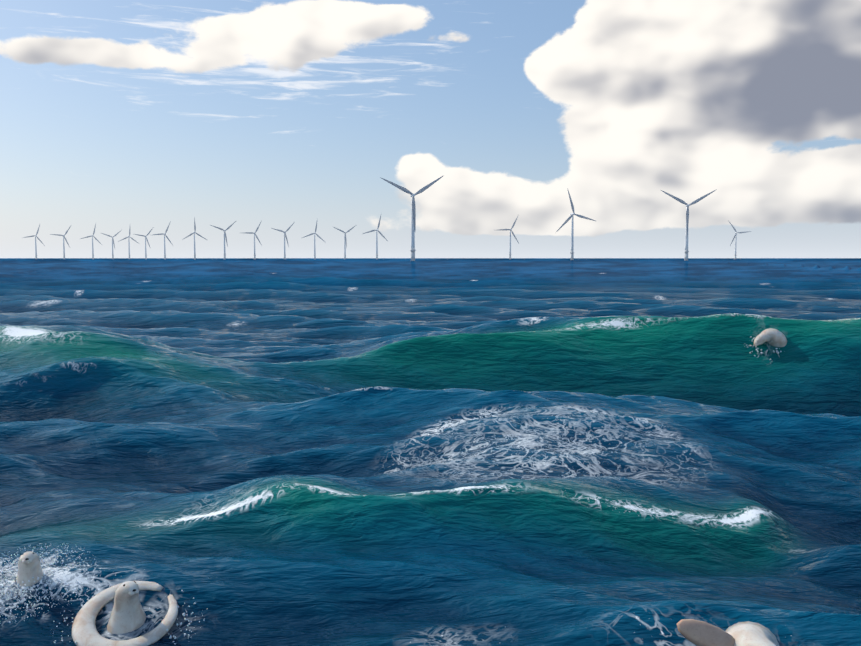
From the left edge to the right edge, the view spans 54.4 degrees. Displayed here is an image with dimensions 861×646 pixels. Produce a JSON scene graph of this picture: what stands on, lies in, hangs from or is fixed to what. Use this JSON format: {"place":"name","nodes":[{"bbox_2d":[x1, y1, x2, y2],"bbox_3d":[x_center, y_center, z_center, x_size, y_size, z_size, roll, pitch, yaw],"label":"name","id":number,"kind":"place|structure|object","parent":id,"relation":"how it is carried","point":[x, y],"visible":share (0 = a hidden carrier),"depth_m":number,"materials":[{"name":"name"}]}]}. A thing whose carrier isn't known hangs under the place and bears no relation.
{"place":"outdoors","nodes":[
{"label":"outdoors","id":0,"kind":"place"},
{"bbox_2d":[0,258,860,645],"bbox_3d":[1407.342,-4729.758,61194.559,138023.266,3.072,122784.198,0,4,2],"label":"ocean","id":1,"kind":"structure","parent":0,"point":[446,452],"depth_m":15.32,"materials":[{"name":"liquid"}]},
{"bbox_2d":[16,551,43,586],"bbox_3d":[-4.633,3.241,9.722,0.441,1.266,0.423,2,5,19],"label":"seal","id":2,"kind":"object","parent":1,"relation":"in","point":[29,565],"visible":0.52,"depth_m":9.55,"materials":[{"name":"fur"}]},
{"bbox_2d":[23,225,44,258],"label":"wind turbine","id":3,"kind":"object","parent":1,"relation":"on","point":[36,255],"visible":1,"depth_m":3226.32,"materials":[{"name":"white metal"}]},
{"bbox_2d":[0,543,94,623],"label":"splash","id":4,"kind":"object","parent":1,"relation":"on","point":[14,579],"visible":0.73,"depth_m":9.54,"materials":[{"name":"white liquid"}]},
{"bbox_2d":[50,226,70,258],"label":"wind turbine","id":5,"kind":"object","parent":1,"relation":"on","point":[63,242],"visible":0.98,"depth_m":3223.31,"materials":[{"name":"white metal"}]},
{"bbox_2d":[81,224,101,258],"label":"wind turbine","id":6,"kind":"object","parent":1,"relation":"on","point":[92,242],"visible":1,"depth_m":3220.18,"materials":[{"name":"white metal"}]},
{"bbox_2d":[102,231,119,258],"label":"wind turbine","id":7,"kind":"object","parent":1,"relation":"on","point":[112,243],"visible":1,"depth_m":3465.84,"materials":[{"name":"white metal"}]},
{"bbox_2d":[71,581,177,645],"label":"ring","id":8,"kind":"object","parent":1,"relation":"in","point":[84,631],"visible":0.96,"depth_m":9.03,"materials":[{"name":"white plastic"}]},
{"bbox_2d":[107,581,145,633],"bbox_3d":[-3.318,3.485,9.211,0.480,1.384,0.504,4,6,44],"label":"seal","id":9,"kind":"object","parent":1,"relation":"in","point":[128,614],"visible":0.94,"depth_m":9.03,"materials":[{"name":"fur"}]},
{"bbox_2d":[118,229,137,258],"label":"wind turbine","id":10,"kind":"object","parent":1,"relation":"on","point":[129,242],"visible":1,"depth_m":3336.41,"materials":[{"name":"white metal"}]},
{"bbox_2d":[53,586,207,643],"bbox_3d":[-3.309,3.285,9.155,1.668,0.613,1.590,0,4,2],"label":"splash","id":11,"kind":"object","parent":1,"relation":"on","point":[174,637],"visible":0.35,"depth_m":9.12,"materials":[{"name":"white liquid"}]},
{"bbox_2d":[134,228,152,258],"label":"wind turbine","id":12,"kind":"object","parent":1,"relation":"on","point":[145,242],"visible":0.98,"depth_m":3333.77,"materials":[{"name":"white metal"}]},
{"bbox_2d":[153,221,171,258],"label":"wind turbine","id":13,"kind":"object","parent":1,"relation":"on","point":[164,234],"visible":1,"depth_m":2997.86,"materials":[{"name":"white metal"}]},
{"bbox_2d":[182,217,206,258],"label":"wind turbine","id":14,"kind":"object","parent":1,"relation":"on","point":[194,238],"visible":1,"depth_m":2806.51,"materials":[{"name":"white metal"}]},
{"bbox_2d":[211,221,235,258],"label":"wind turbine","id":15,"kind":"object","parent":1,"relation":"on","point":[224,237],"visible":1,"depth_m":2639.26,"materials":[{"name":"white metal"}]},
{"bbox_2d":[245,222,260,258],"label":"wind turbine","id":16,"kind":"object","parent":1,"relation":"on","point":[254,239],"visible":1,"depth_m":2891.78,"materials":[{"name":"white metal"}]},
{"bbox_2d":[271,222,294,258],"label":"wind turbine","id":17,"kind":"object","parent":1,"relation":"on","point":[284,238],"visible":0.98,"depth_m":2799.05,"materials":[{"name":"white metal"}]},
{"bbox_2d":[302,222,325,258],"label":"wind turbine","id":18,"kind":"object","parent":1,"relation":"on","point":[314,240],"visible":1,"depth_m":2886.59,"materials":[{"name":"white metal"}]},
{"bbox_2d":[334,225,355,258],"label":"wind turbine","id":19,"kind":"object","parent":1,"relation":"on","point":[345,244],"visible":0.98,"depth_m":2884.81,"materials":[{"name":"white metal"}]},
{"bbox_2d":[363,216,387,258],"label":"wind turbine","id":20,"kind":"object","parent":1,"relation":"on","point":[376,230],"visible":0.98,"depth_m":2550.77,"materials":[{"name":"white metal"}]},
{"bbox_2d":[380,175,443,260],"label":"wind turbine","id":21,"kind":"object","parent":1,"relation":"on","point":[413,219],"visible":1,"depth_m":1152.62,"materials":[{"name":"white metal"}]},
{"bbox_2d":[499,216,518,258],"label":"wind turbine","id":22,"kind":"object","parent":1,"relation":"on","point":[510,237],"visible":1,"depth_m":2539.30,"materials":[{"name":"white metal"}]},
{"bbox_2d":[556,188,594,259],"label":"wind turbine","id":23,"kind":"object","parent":1,"relation":"on","point":[572,232],"visible":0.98,"depth_m":1641.29,"materials":[{"name":"white metal"}]},
{"bbox_2d":[661,189,716,260],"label":"wind turbine","id":24,"kind":"object","parent":1,"relation":"on","point":[687,220],"visible":1,"depth_m":1374.71,"materials":[{"name":"white metal"}]},
{"bbox_2d":[677,619,778,645],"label":"seal","id":25,"kind":"object","parent":1,"relation":"on","point":[703,633],"visible":1,"depth_m":7.69,"materials":[{"name":"fur"}]},
{"bbox_2d":[729,222,751,258],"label":"wind turbine","id":26,"kind":"object","parent":1,"relation":"on","point":[735,235],"visible":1,"depth_m":2845.65,"materials":[{"name":"white metal"}]},
{"bbox_2d":[744,336,784,359],"bbox_3d":[10.151,0.613,25.177,1.395,1.022,0.804,2,5,22],"label":"splash","id":27,"kind":"object","parent":1,"relation":"on","point":[761,349],"visible":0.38,"depth_m":25.02,"materials":[{"name":"white liquid"}]},
{"bbox_2d":[754,328,786,346],"bbox_3d":[10.264,0.615,25.208,1.162,0.913,0.594,0,4,2],"label":"seal","id":28,"kind":"object","parent":1,"relation":"in","point":[774,337],"visible":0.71,"depth_m":24.96,"materials":[{"name":"fur"}]},
{"bbox_2d":[0,0,860,257],"label":"sky","id":29,"kind":"structure","parent":0,"point":[139,116],"materials":[{"name":"blue"}]}
]}

